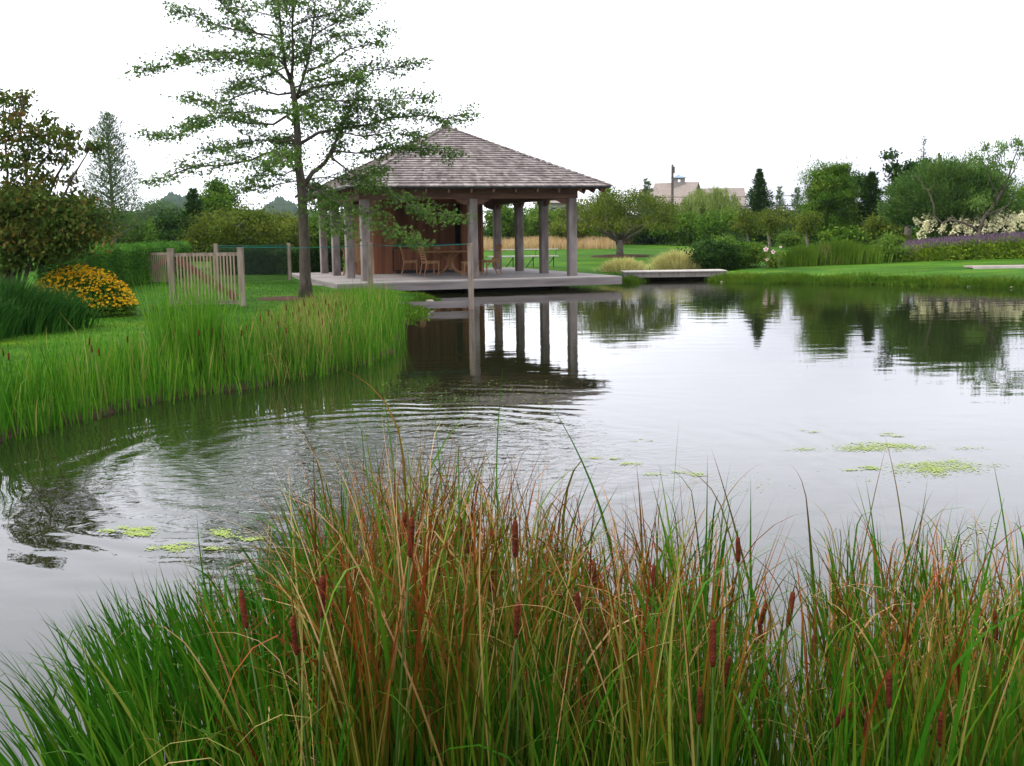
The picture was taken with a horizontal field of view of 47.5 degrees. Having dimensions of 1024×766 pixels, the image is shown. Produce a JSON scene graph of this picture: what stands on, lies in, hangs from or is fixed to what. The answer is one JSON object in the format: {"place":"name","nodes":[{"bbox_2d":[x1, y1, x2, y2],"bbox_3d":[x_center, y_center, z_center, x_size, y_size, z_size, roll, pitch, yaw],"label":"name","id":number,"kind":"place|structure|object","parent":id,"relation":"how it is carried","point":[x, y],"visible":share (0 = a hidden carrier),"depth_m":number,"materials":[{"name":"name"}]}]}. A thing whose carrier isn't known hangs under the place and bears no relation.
{"place":"outdoors","nodes":[
{"label":"outdoors","id":0,"kind":"place"},
{"bbox_2d":[155,191,189,215],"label":"hills","id":1,"kind":"structure","parent":0,"point":[177,198],"depth_m":608.90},
{"bbox_2d":[261,195,297,221],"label":"hills","id":2,"kind":"structure","parent":0,"point":[278,203],"depth_m":590.21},
{"bbox_2d":[0,279,1023,765],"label":"water","id":3,"kind":"structure","parent":0,"point":[758,381],"depth_m":9.62,"materials":[{"name":"black liquid"}]},
{"bbox_2d":[0,261,413,445],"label":"reeds","id":4,"kind":"object","parent":3,"relation":"in","point":[364,321],"visible":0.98,"depth_m":13.20,"materials":[{"name":"plant"}]},
{"bbox_2d":[238,578,270,765],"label":"cattail","id":5,"kind":"object","parent":3,"relation":"in","point":[242,603],"visible":0.99,"depth_m":2.85},
{"bbox_2d":[289,605,308,765],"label":"cattail","id":6,"kind":"object","parent":3,"relation":"in","point":[294,635],"visible":0.94,"depth_m":2.80},
{"bbox_2d":[315,563,325,765],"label":"cattail","id":7,"kind":"object","parent":3,"relation":"in","point":[322,584],"visible":0.94,"depth_m":2.81},
{"bbox_2d":[380,501,406,646],"bbox_3d":[-0.363,0.775,3.187,0.020,0.917,0.015,9,2,-27],"label":"cattail","id":8,"kind":"object","parent":3,"relation":"in","point":[404,518],"visible":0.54,"depth_m":3.17},
{"bbox_2d":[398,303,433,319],"bbox_3d":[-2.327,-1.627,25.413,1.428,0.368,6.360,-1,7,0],"label":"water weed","id":9,"kind":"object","parent":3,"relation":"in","point":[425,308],"visible":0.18,"depth_m":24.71,"materials":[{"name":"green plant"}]},
{"bbox_2d":[488,557,493,729],"bbox_3d":[-0.072,0.958,3.633,0.015,0.895,0.019,-1,13,-10],"label":"cattail","id":10,"kind":"object","parent":3,"relation":"in","point":[490,584],"visible":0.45,"depth_m":3.56},
{"bbox_2d":[504,595,519,765],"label":"cattail","id":11,"kind":"object","parent":3,"relation":"in","point":[516,620],"visible":0.98,"depth_m":2.86},
{"bbox_2d":[0,371,1023,765],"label":"reeds","id":12,"kind":"object","parent":3,"relation":"on","point":[210,685],"visible":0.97,"depth_m":3.21,"materials":[{"name":"plant"}]},
{"bbox_2d":[396,505,414,765],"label":"cattail","id":13,"kind":"object","parent":12,"relation":"in","point":[412,524],"visible":0.92,"depth_m":2.79},
{"bbox_2d":[512,508,518,765],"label":"cattail","id":14,"kind":"object","parent":12,"relation":"in","point":[514,540],"visible":0.97,"depth_m":2.84},
{"bbox_2d":[735,529,744,758],"bbox_3d":[0.700,0.828,3.562,0.015,0.767,0.018,-2,2,-10],"label":"cattail","id":15,"kind":"object","parent":12,"relation":"in","point":[738,553],"visible":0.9,"depth_m":3.55},
{"bbox_2d":[97,380,1008,592],"bbox_3d":[0.627,0.467,9.684,6.193,0.002,8.265,-1,7,0],"label":"duckweed","id":16,"kind":"object","parent":3,"relation":"on","point":[225,532],"visible":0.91,"depth_m":8.33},
{"bbox_2d":[575,581,597,760],"bbox_3d":[0.228,0.990,3.273,0.016,0.917,0.020,2,14,39],"label":"cattail","id":17,"kind":"object","parent":3,"relation":"in","point":[578,601],"visible":0.59,"depth_m":3.21},
{"bbox_2d":[592,555,596,707],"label":"cattail","id":18,"kind":"object","parent":3,"relation":"in","point":[594,573],"visible":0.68,"depth_m":3.55},
{"bbox_2d":[601,610,606,727],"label":"cattail","id":19,"kind":"object","parent":3,"relation":"in","point":[602,628],"visible":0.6,"depth_m":3.42},
{"bbox_2d":[650,558,656,676],"bbox_3d":[0.426,0.885,3.574,0.015,0.703,0.019,2,3,2],"label":"cattail","id":20,"kind":"object","parent":3,"relation":"in","point":[653,577],"visible":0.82,"depth_m":3.56},
{"bbox_2d":[696,675,702,765],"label":"cattail","id":21,"kind":"object","parent":3,"relation":"in","point":[699,713],"visible":1,"depth_m":2.82},
{"bbox_2d":[710,608,715,765],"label":"cattail","id":22,"kind":"object","parent":3,"relation":"in","point":[713,643],"visible":0.91,"depth_m":2.81},
{"bbox_2d":[709,648,731,765],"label":"cattail","id":23,"kind":"object","parent":3,"relation":"in","point":[727,667],"visible":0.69,"depth_m":3.22},
{"bbox_2d":[737,598,767,724],"bbox_3d":[0.728,0.983,3.656,0.018,0.703,0.016,23,22,36],"label":"cattail","id":24,"kind":"object","parent":3,"relation":"in","point":[762,615],"visible":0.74,"depth_m":3.57},
{"bbox_2d":[757,611,774,746],"bbox_3d":[0.817,1.072,3.640,0.015,0.767,0.020,-12,11,-11],"label":"cattail","id":25,"kind":"object","parent":3,"relation":"in","point":[759,625],"visible":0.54,"depth_m":3.57},
{"bbox_2d":[768,581,795,765],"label":"cattail","id":26,"kind":"object","parent":3,"relation":"in","point":[791,602],"visible":0.89,"depth_m":3.02},
{"bbox_2d":[803,625,816,746],"bbox_3d":[0.875,1.159,3.507,0.016,0.917,0.020,5,12,14],"label":"cattail","id":27,"kind":"object","parent":3,"relation":"in","point":[810,672],"visible":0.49,"depth_m":3.43},
{"bbox_2d":[807,696,856,765],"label":"cattail","id":28,"kind":"object","parent":3,"relation":"in","point":[841,715],"visible":0.77,"depth_m":2.87},
{"bbox_2d":[886,658,891,765],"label":"cattail","id":29,"kind":"object","parent":3,"relation":"in","point":[889,690],"visible":0.82,"depth_m":2.82},
{"bbox_2d":[937,700,942,765],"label":"cattail","id":30,"kind":"object","parent":3,"relation":"in","point":[939,728],"visible":0.74,"depth_m":2.88},
{"bbox_2d":[993,599,997,754],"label":"cattail","id":31,"kind":"object","parent":3,"relation":"in","point":[994,615],"visible":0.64,"depth_m":3.21},
{"bbox_2d":[0,226,1023,441],"bbox_3d":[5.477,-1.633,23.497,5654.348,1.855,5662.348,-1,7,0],"label":"ground","id":32,"kind":"structure","parent":0,"point":[586,261],"depth_m":34.80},
{"bbox_2d":[0,286,49,340],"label":"daylily clump","id":33,"kind":"object","parent":32,"relation":"on","point":[6,329],"visible":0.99,"depth_m":16.72,"materials":[{"name":"green plant"}]},
{"bbox_2d":[0,266,88,334],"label":"daylily clump","id":34,"kind":"object","parent":32,"relation":"on","point":[37,302],"visible":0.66,"depth_m":17.57,"materials":[{"name":"green plant"}]},
{"bbox_2d":[0,88,126,286],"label":"maple tree","id":35,"kind":"object","parent":32,"relation":"on","point":[29,207],"visible":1,"depth_m":20.71,"materials":[{"name":"green plant"}]},
{"bbox_2d":[34,280,108,329],"bbox_3d":[-7.354,-1.261,18.520,1.851,0.803,2.058,-1,7,0],"label":"daylily clump","id":36,"kind":"object","parent":32,"relation":"on","point":[86,316],"visible":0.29,"depth_m":18.52,"materials":[{"name":"green plant"}]},
{"bbox_2d":[35,263,137,317],"bbox_3d":[-8.002,-1.669,21.535,2.105,1.086,1.566,-1,7,0],"label":"flower clump","id":37,"kind":"object","parent":32,"relation":"on","point":[106,292],"visible":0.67,"depth_m":21.31,"materials":[{"name":"yellow plant"}]},
{"bbox_2d":[31,239,194,287],"bbox_3d":[-11.410,-3.578,34.551,1.330,1.430,13.888,-1,7,-4],"label":"hedge","id":38,"kind":"object","parent":32,"relation":"on","point":[123,261],"visible":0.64,"depth_m":32.72,"materials":[{"name":"green plant"}]},
{"bbox_2d":[77,109,162,243],"bbox_3d":[-15.637,-7.491,45.538,3.546,6.400,3.313,-1,7,0],"label":"cypress tree","id":39,"kind":"object","parent":32,"relation":"on","point":[111,193],"visible":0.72,"depth_m":45.13,"materials":[{"name":"green plant"}]},
{"bbox_2d":[87,201,165,244],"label":"tree","id":40,"kind":"object","parent":32,"relation":"on","point":[150,234],"visible":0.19,"depth_m":51.28,"materials":[{"name":"green plant"}]},
{"bbox_2d":[141,252,168,283],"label":"picket gate","id":41,"kind":"structure","parent":32,"relation":"on","point":[158,265],"depth_m":35.28,"materials":[{"name":"brown wood"}]},
{"bbox_2d":[126,186,187,221],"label":"tree","id":42,"kind":"object","parent":32,"relation":"on","point":[158,204],"visible":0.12,"depth_m":64.81,"materials":[{"name":"green plant"}]},
{"bbox_2d":[135,204,189,242],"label":"tree","id":43,"kind":"object","parent":32,"relation":"on","point":[170,222],"visible":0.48,"depth_m":56.70,"materials":[{"name":"green plant"}]},
{"bbox_2d":[169,187,215,260],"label":"evergreen tree","id":44,"kind":"object","parent":32,"relation":"on","point":[194,201],"visible":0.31,"depth_m":55.16,"materials":[{"name":"green plant"}]},
{"bbox_2d":[166,247,245,306],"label":"picket gate","id":45,"kind":"structure","parent":32,"relation":"on","point":[193,269],"depth_m":24.06,"materials":[{"name":"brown wood"}]},
{"bbox_2d":[0,277,415,403],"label":"grass","id":46,"kind":"structure","parent":32,"relation":"on","point":[247,300],"depth_m":23.76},
{"bbox_2d":[183,170,265,233],"bbox_3d":[-15.805,-9.158,63.297,4.656,4.756,3.909,-1,7,0],"label":"tree","id":47,"kind":"object","parent":32,"relation":"on","point":[216,192],"visible":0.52,"depth_m":62.66,"materials":[{"name":"green plant"}]},
{"bbox_2d":[171,196,296,261],"bbox_3d":[-11.107,-5.989,46.659,5.453,3.084,4.848,-1,7,0],"label":"orchard tree","id":48,"kind":"object","parent":32,"relation":"on","point":[257,226],"visible":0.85,"depth_m":45.82,"materials":[{"name":"green plant"}]},
{"bbox_2d":[213,243,291,282],"bbox_3d":[-8.193,-3.779,37.057,0.145,1.370,3.972,2,8,24],"label":"netting fence","id":49,"kind":"object","parent":32,"relation":"on","point":[216,247],"visible":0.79,"depth_m":38.26,"materials":[{"name":"wood"}]},
{"bbox_2d":[233,206,317,250],"bbox_3d":[-9.738,-6.239,49.512,3.983,2.662,4.426,6,10,44],"label":"orchard tree","id":50,"kind":"object","parent":32,"relation":"on","point":[295,242],"visible":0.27,"depth_m":48.93,"materials":[{"name":"green plant"}]},
{"bbox_2d":[210,245,344,274],"bbox_3d":[-8.465,-4.453,42.253,4.904,1.147,1.365,-1,7,0],"label":"hedge","id":51,"kind":"object","parent":32,"relation":"on","point":[263,261],"visible":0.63,"depth_m":41.78,"materials":[{"name":"green plant"}]},
{"bbox_2d":[257,296,324,300],"bbox_3d":[-4.672,-1.922,26.571,2.594,0.093,1.860,-1,7,0],"label":"mulch bed","id":52,"kind":"object","parent":32,"relation":"on","point":[290,298],"visible":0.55,"depth_m":26.16,"materials":[{"name":"brown soil"}]},
{"bbox_2d":[118,0,484,297],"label":"oak tree","id":53,"kind":"object","parent":52,"relation":"on","point":[285,153],"visible":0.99,"depth_m":25.76,"materials":[{"name":"green plant"}]},
{"bbox_2d":[293,205,344,248],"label":"tree","id":54,"kind":"object","parent":32,"relation":"on","point":[314,238],"visible":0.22,"depth_m":51.63,"materials":[{"name":"green plant"}]},
{"bbox_2d":[252,242,473,308],"bbox_3d":[-3.340,-1.904,25.518,5.124,2.327,0.824,-4,8,-22],"label":"wire fence","id":55,"kind":"object","parent":32,"relation":"on","point":[443,304],"visible":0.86,"depth_m":26.03,"materials":[{"name":"grey wood"}]},
{"bbox_2d":[399,290,441,319],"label":"grass","id":56,"kind":"structure","parent":32,"relation":"on","point":[421,297],"depth_m":25.80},
{"bbox_2d":[292,125,621,290],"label":"pavilion","id":57,"kind":"structure","parent":32,"relation":"on","point":[493,176],"depth_m":35.25,"materials":[{"name":"grey wood"}]},
{"bbox_2d":[400,246,417,274],"bbox_3d":[-3.426,-4.079,38.609,0.575,0.946,0.480,-1,7,-2],"label":"dining chair","id":58,"kind":"object","parent":57,"relation":"on","point":[409,261],"visible":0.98,"depth_m":38.41,"materials":[{"name":"brown wood"}]},
{"bbox_2d":[418,246,439,275],"bbox_3d":[-2.685,-3.937,37.436,0.575,0.946,0.480,-4,8,-26],"label":"dining chair","id":59,"kind":"object","parent":57,"relation":"on","point":[426,262],"visible":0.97,"depth_m":37.32,"materials":[{"name":"brown wood"}]},
{"bbox_2d":[427,250,467,273],"bbox_3d":[-2.058,-4.010,38.625,1.600,0.747,1.600,-2,8,-11],"label":"dining table","id":60,"kind":"object","parent":57,"relation":"on","point":[450,259],"visible":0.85,"depth_m":38.50,"materials":[{"name":"brown wood"}]},
{"bbox_2d":[481,245,501,273],"bbox_3d":[-0.650,-4.000,37.692,0.575,0.946,0.480,-4,8,-23],"label":"dining chair","id":61,"kind":"object","parent":57,"relation":"on","point":[495,254],"visible":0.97,"depth_m":37.61,"materials":[{"name":"brown wood"}]},
{"bbox_2d":[483,204,537,240],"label":"tree","id":62,"kind":"object","parent":32,"relation":"on","point":[507,224],"visible":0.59,"depth_m":72.89,"materials":[{"name":"green plant"}]},
{"bbox_2d":[488,249,557,267],"bbox_3d":[0.381,-4.809,44.895,2.820,0.708,0.590,0,7,6],"label":"picnic table","id":63,"kind":"object","parent":32,"relation":"on","point":[555,255],"visible":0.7,"depth_m":44.82,"materials":[{"name":"wood"}]},
{"bbox_2d":[523,202,560,237],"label":"tree","id":64,"kind":"object","parent":32,"relation":"on","point":[534,229],"visible":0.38,"depth_m":80.40,"materials":[{"name":"green plant"}]},
{"bbox_2d":[548,196,604,246],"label":"tree","id":65,"kind":"object","parent":32,"relation":"on","point":[558,232],"visible":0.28,"depth_m":70.86,"materials":[{"name":"green plant"}]},
{"bbox_2d":[591,254,649,257],"bbox_3d":[5.092,-5.915,54.189,3.009,0.137,2.686,-1,7,0],"label":"mulch bed","id":66,"kind":"object","parent":32,"relation":"on","point":[616,256],"visible":0.88,"depth_m":53.45,"materials":[{"name":"brown soil"}]},
{"bbox_2d":[549,182,685,254],"bbox_3d":[4.832,-7.561,54.159,6.654,3.555,6.135,-1,7,0],"label":"cherry tree","id":67,"kind":"object","parent":66,"relation":"on","point":[617,212],"visible":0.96,"depth_m":53.18,"materials":[{"name":"green plant"}]},
{"bbox_2d":[632,177,661,244],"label":"pine tree","id":68,"kind":"object","parent":32,"relation":"on","point":[647,187],"visible":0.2,"depth_m":76.92,"materials":[{"name":"green plant"}]},
{"bbox_2d":[624,212,678,244],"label":"tree","id":69,"kind":"object","parent":32,"relation":"on","point":[637,239],"visible":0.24,"depth_m":76.81,"materials":[{"name":"green plant"}]},
{"bbox_2d":[639,207,704,245],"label":"tree","id":70,"kind":"object","parent":32,"relation":"on","point":[685,230],"visible":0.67,"depth_m":72.76,"materials":[{"name":"green plant"}]},
{"bbox_2d":[671,165,674,203],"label":"utility pole","id":71,"kind":"object","parent":32,"relation":"on","point":[672,179],"visible":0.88,"depth_m":123.23,"materials":[{"name":"brown wood"}]},
{"bbox_2d":[140,150,995,171],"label":"power line","id":72,"kind":"object","parent":71,"relation":"attached to","point":[581,165],"visible":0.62,"depth_m":122.13,"materials":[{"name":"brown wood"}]},
{"bbox_2d":[621,269,726,279],"bbox_3d":[5.459,-3.484,39.441,3.428,0.660,1.350,-1,7,0],"label":"footbridge","id":73,"kind":"object","parent":32,"relation":"on","point":[679,274],"visible":0.49,"depth_m":38.81,"materials":[{"name":"wood"}]},
{"bbox_2d":[637,172,746,213],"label":"house","id":74,"kind":"structure","parent":32,"relation":"on","point":[682,187],"depth_m":134.55,"materials":[{"name":"concrete"}]},
{"bbox_2d":[671,185,744,243],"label":"willow tree","id":75,"kind":"object","parent":32,"relation":"on","point":[699,199],"visible":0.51,"depth_m":77.92,"materials":[{"name":"green plant"}]},
{"bbox_2d":[677,235,748,270],"bbox_3d":[7.372,-4.657,42.329,2.704,1.473,2.425,3,8,25],"label":"shrub","id":76,"kind":"object","parent":32,"relation":"on","point":[711,255],"visible":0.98,"depth_m":41.91,"materials":[{"name":"green plant"}]},
{"bbox_2d":[684,199,743,242],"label":"tree","id":77,"kind":"object","parent":32,"relation":"on","point":[715,224],"visible":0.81,"depth_m":70.83,"materials":[{"name":"green plant"}]},
{"bbox_2d":[725,208,763,240],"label":"tree","id":78,"kind":"object","parent":32,"relation":"on","point":[744,220],"visible":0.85,"depth_m":56.30,"materials":[{"name":"green plant"}]},
{"bbox_2d":[723,237,774,268],"bbox_3d":[8.597,-4.883,43.446,2.769,1.338,2.744,-1,7,0],"label":"shrub","id":79,"kind":"object","parent":32,"relation":"on","point":[752,251],"visible":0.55,"depth_m":42.69,"materials":[{"name":"green plant"}]},
{"bbox_2d":[726,168,790,246],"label":"cedar tree","id":80,"kind":"object","parent":32,"relation":"on","point":[760,199],"visible":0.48,"depth_m":67.00,"materials":[{"name":"green plant"}]},
{"bbox_2d":[742,204,789,253],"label":"tree","id":81,"kind":"object","parent":32,"relation":"on","point":[769,218],"visible":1,"depth_m":54.30,"materials":[{"name":"green plant"}]},
{"bbox_2d":[757,246,786,267],"bbox_3d":[9.333,-4.423,41.794,1.110,1.018,0.515,-1,7,0],"label":"hibiscus","id":82,"kind":"object","parent":32,"relation":"on","point":[773,263],"visible":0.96,"depth_m":41.77,"materials":[{"name":"green plant"}]},
{"bbox_2d":[773,185,786,213],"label":"pine tree","id":83,"kind":"object","parent":32,"relation":"on","point":[779,202],"visible":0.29,"depth_m":84.90,"materials":[{"name":"green plant"}]},
{"bbox_2d":[771,203,800,243],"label":"tree","id":84,"kind":"object","parent":32,"relation":"on","point":[788,222],"visible":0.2,"depth_m":74.60,"materials":[{"name":"green plant"}]},
{"bbox_2d":[771,229,805,248],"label":"shrub","id":85,"kind":"object","parent":32,"relation":"on","point":[787,239],"visible":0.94,"depth_m":61.23,"materials":[{"name":"green plant"}]},
{"bbox_2d":[786,186,803,214],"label":"pine tree","id":86,"kind":"object","parent":32,"relation":"on","point":[797,198],"visible":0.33,"depth_m":88.86,"materials":[{"name":"green plant"}]},
{"bbox_2d":[773,242,833,266],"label":"marsh plant","id":87,"kind":"object","parent":32,"relation":"on","point":[800,256],"visible":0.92,"depth_m":42.36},
{"bbox_2d":[783,198,830,245],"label":"tree","id":88,"kind":"object","parent":32,"relation":"on","point":[804,225],"visible":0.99,"depth_m":51.34,"materials":[{"name":"green plant"}]},
{"bbox_2d":[782,155,874,241],"bbox_3d":[16.357,-9.134,59.149,5.031,5.039,4.580,-1,7,0],"label":"tree","id":89,"kind":"object","parent":32,"relation":"on","point":[831,189],"visible":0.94,"depth_m":58.71,"materials":[{"name":"green plant"}]},
{"bbox_2d":[811,223,872,247],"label":"shrub","id":90,"kind":"object","parent":32,"relation":"on","point":[854,235],"visible":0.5,"depth_m":53.32,"materials":[{"name":"green plant"}]},
{"bbox_2d":[785,236,902,264],"bbox_3d":[12.069,-4.957,43.292,4.871,1.083,2.066,-1,7,0],"label":"marsh plant","id":91,"kind":"object","parent":32,"relation":"on","point":[844,253],"visible":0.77,"depth_m":42.88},
{"bbox_2d":[787,212,918,246],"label":"undergrowth","id":92,"kind":"object","parent":32,"relation":"on","point":[812,238],"visible":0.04,"depth_m":64.92,"materials":[{"name":"green plant"}]},
{"bbox_2d":[840,159,878,209],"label":"tree","id":93,"kind":"object","parent":32,"relation":"on","point":[858,177],"visible":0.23,"depth_m":72.32,"materials":[{"name":"green plant"}]},
{"bbox_2d":[705,269,1023,288],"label":"grass","id":94,"kind":"structure","parent":32,"relation":"on","point":[933,280],"depth_m":34.79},
{"bbox_2d":[845,170,903,248],"bbox_3d":[18.238,-8.817,59.504,3.538,4.093,3.270,-1,7,0],"label":"cedar tree","id":95,"kind":"object","parent":32,"relation":"on","point":[869,202],"visible":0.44,"depth_m":59.04,"materials":[{"name":"green plant"}]},
{"bbox_2d":[854,207,912,248],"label":"tree","id":96,"kind":"object","parent":32,"relation":"on","point":[873,225],"visible":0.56,"depth_m":54.07,"materials":[{"name":"green plant"}]},
{"bbox_2d":[868,229,909,261],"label":"shrub","id":97,"kind":"object","parent":32,"relation":"on","point":[889,244],"visible":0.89,"depth_m":43.93,"materials":[{"name":"green plant"}]},
{"bbox_2d":[872,146,929,241],"bbox_3d":[19.183,-8.882,56.356,3.046,5.114,3.332,-2,8,-11],"label":"fruit tree","id":98,"kind":"object","parent":32,"relation":"on","point":[894,167],"visible":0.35,"depth_m":56.36,"materials":[{"name":"green plant"}]},
{"bbox_2d":[873,146,1023,230],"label":"round willow","id":99,"kind":"object","parent":32,"relation":"on","point":[906,202],"visible":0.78,"depth_m":47.95,"materials":[{"name":"green plant"}]},
{"bbox_2d":[890,234,1023,261],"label":"flower bed","id":100,"kind":"object","parent":32,"relation":"on","point":[1002,250],"visible":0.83,"depth_m":44.59,"materials":[{"name":"green plant"}]},
{"bbox_2d":[894,231,1023,257],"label":"purple flowers","id":101,"kind":"object","parent":100,"relation":"on","point":[944,239],"visible":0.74,"depth_m":44.61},
{"bbox_2d":[911,206,1023,247],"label":"hydrangea","id":102,"kind":"object","parent":32,"relation":"on","point":[997,224],"visible":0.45,"depth_m":47.46,"materials":[{"name":"white plant"}]},
{"bbox_2d":[915,135,1023,244],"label":"peach tree","id":103,"kind":"object","parent":32,"relation":"on","point":[1009,164],"visible":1,"depth_m":45.52,"materials":[{"name":"plant"}]},
{"bbox_2d":[1003,169,1023,231],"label":"tree","id":104,"kind":"object","parent":32,"relation":"on","point":[1020,192],"visible":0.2,"depth_m":53.97,"materials":[{"name":"green plant"}]},
{"bbox_2d":[0,0,1023,226],"label":"sky","id":105,"kind":"structure","parent":0,"point":[569,84],"materials":[{"name":"white"}]},
{"bbox_2d":[483,235,615,250],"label":"dry grass","id":106,"kind":"structure","parent":0,"point":[530,242],"depth_m":68.44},
{"bbox_2d":[533,201,565,211],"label":"house","id":107,"kind":"structure","parent":0,"point":[554,204],"depth_m":145.84,"materials":[{"name":"concrete"}]},
{"bbox_2d":[590,256,650,272],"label":"ornamental grass","id":108,"kind":"object","parent":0,"point":[612,265],"depth_m":41.56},
{"bbox_2d":[608,269,651,283],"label":"grass","id":109,"kind":"structure","parent":0,"point":[630,279],"depth_m":38.19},
{"bbox_2d":[643,246,702,269],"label":"ornamental grass","id":110,"kind":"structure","parent":0,"point":[675,260],"depth_m":43.11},
{"bbox_2d":[964,265,1023,268],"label":"stone terrace","id":111,"kind":"structure","parent":0,"point":[993,266],"depth_m":37.34,"materials":[{"name":"stone"}]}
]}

